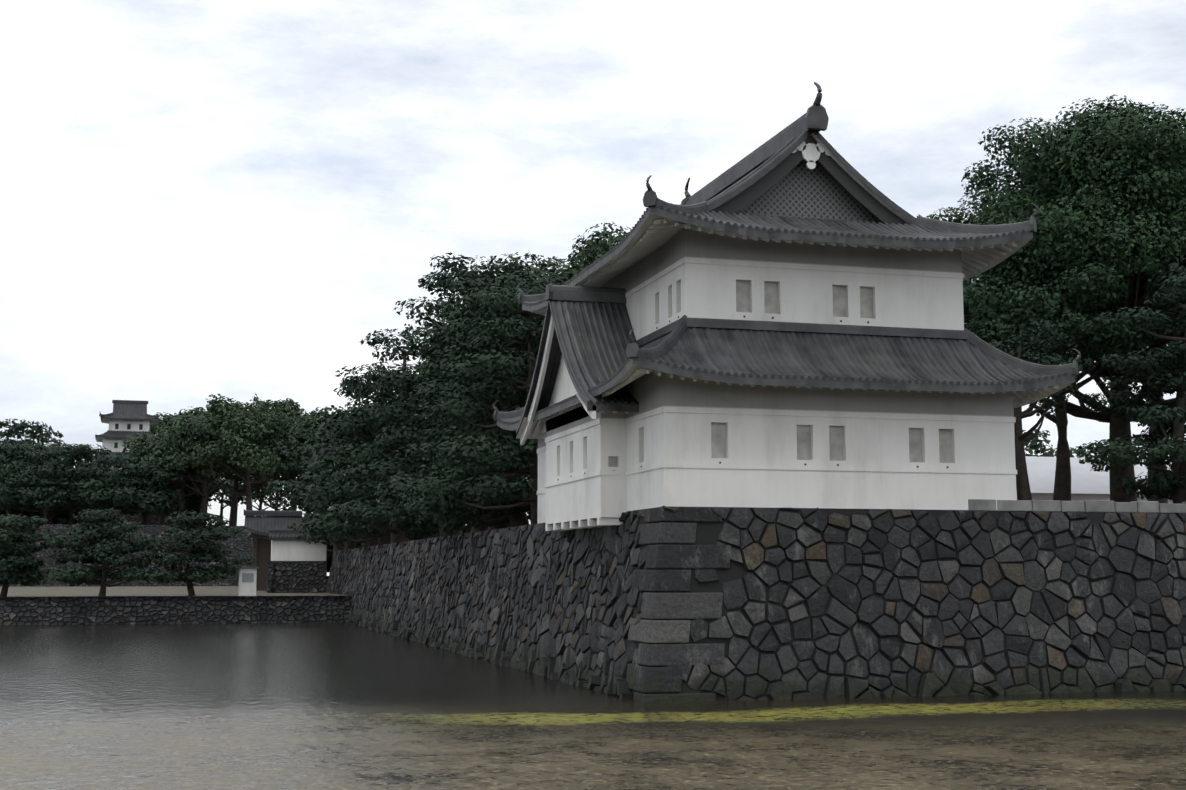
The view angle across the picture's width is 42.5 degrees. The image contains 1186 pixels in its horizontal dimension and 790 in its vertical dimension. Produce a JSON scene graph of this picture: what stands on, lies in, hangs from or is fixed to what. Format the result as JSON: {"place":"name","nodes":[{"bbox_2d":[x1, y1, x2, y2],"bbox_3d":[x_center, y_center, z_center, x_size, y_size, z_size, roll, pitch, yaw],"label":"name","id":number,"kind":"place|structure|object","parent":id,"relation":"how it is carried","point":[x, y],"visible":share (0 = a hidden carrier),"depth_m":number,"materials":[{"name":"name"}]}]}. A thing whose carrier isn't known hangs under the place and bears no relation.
{"place":"outdoors","nodes":[
{"label":"outdoors","id":0,"kind":"place"},
{"bbox_2d":[0,551,347,596],"bbox_3d":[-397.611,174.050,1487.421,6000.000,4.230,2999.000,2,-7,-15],"label":"ground","id":1,"kind":"structure","parent":0,"point":[62,591],"depth_m":168.01,"materials":[{"name":"grey concrete"}]},
{"bbox_2d":[96,419,528,595],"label":"walls","id":2,"kind":"structure","parent":1,"relation":"on","point":[265,550],"depth_m":158.63,"materials":[{"name":"paint"}]},
{"bbox_2d":[93,400,415,568],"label":"roofs","id":3,"kind":"structure","parent":2,"relation":"on","point":[272,524],"depth_m":163.68,"materials":[{"name":"grey tile"}]},
{"bbox_2d":[246,222,630,551],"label":"trees","id":4,"kind":"object","parent":1,"relation":"on","point":[479,355],"visible":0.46,"depth_m":99.28,"materials":[{"name":"green plant"}]},
{"bbox_2d":[0,393,1097,596],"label":"trees","id":5,"kind":"object","parent":1,"relation":"on","point":[181,462],"visible":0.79,"depth_m":259.40,"materials":[{"name":"green plant"}]},
{"bbox_2d":[626,507,730,701],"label":"corner stones","id":6,"kind":"object","parent":1,"relation":"on","point":[644,679],"visible":0.81,"depth_m":51.58,"materials":[{"name":"grey stone"}]},
{"bbox_2d":[339,506,1185,699],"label":"stone walls","id":7,"kind":"structure","parent":1,"relation":"on","point":[707,533],"depth_m":53.64,"materials":[{"name":"black stone"}]},
{"bbox_2d":[326,505,1185,699],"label":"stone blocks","id":8,"kind":"structure","parent":7,"relation":"attached to","point":[408,592],"depth_m":55.05,"materials":[{"name":"grey stone"}]},
{"bbox_2d":[926,94,1185,503],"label":"trees","id":9,"kind":"object","parent":1,"relation":"on","point":[1092,270],"visible":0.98,"depth_m":69.07,"materials":[{"name":"green plant"}]},
{"bbox_2d":[968,499,1185,512],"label":"coping","id":10,"kind":"object","parent":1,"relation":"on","point":[1072,506],"visible":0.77,"depth_m":56.57,"materials":[{"name":"stone"}]},
{"bbox_2d":[1016,456,1172,503],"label":"pale roof house","id":11,"kind":"structure","parent":1,"relation":"on","point":[1087,483],"depth_m":100.93,"materials":[{"name":"paint"}]},
{"bbox_2d":[327,528,471,561],"bbox_3d":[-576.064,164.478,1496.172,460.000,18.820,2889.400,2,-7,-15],"label":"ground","id":12,"kind":"structure","parent":0,"point":[329,547],"depth_m":352.15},
{"bbox_2d":[0,495,351,624],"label":"stone","id":13,"kind":"object","parent":12,"relation":"on","point":[297,576],"visible":0.4,"depth_m":131.86,"materials":[{"name":"grey stone"}]},
{"bbox_2d":[0,576,1185,789],"bbox_3d":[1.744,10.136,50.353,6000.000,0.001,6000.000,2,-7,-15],"label":"water","id":14,"kind":"structure","parent":0,"point":[232,706],"depth_m":41.72,"materials":[{"name":"grey liquid"}]},
{"bbox_2d":[0,0,1185,575],"label":"sky","id":15,"kind":"structure","parent":0,"point":[199,199],"materials":[{"name":"white"}]},
{"bbox_2d":[537,225,1016,530],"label":"building walls","id":16,"kind":"structure","parent":0,"point":[675,441],"depth_m":55.39,"materials":[{"name":"white paint"}]},
{"bbox_2d":[493,82,1080,444],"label":"roof","id":17,"kind":"structure","parent":16,"relation":"on","point":[801,180],"depth_m":56.62,"materials":[{"name":"grey tile"}]}
]}

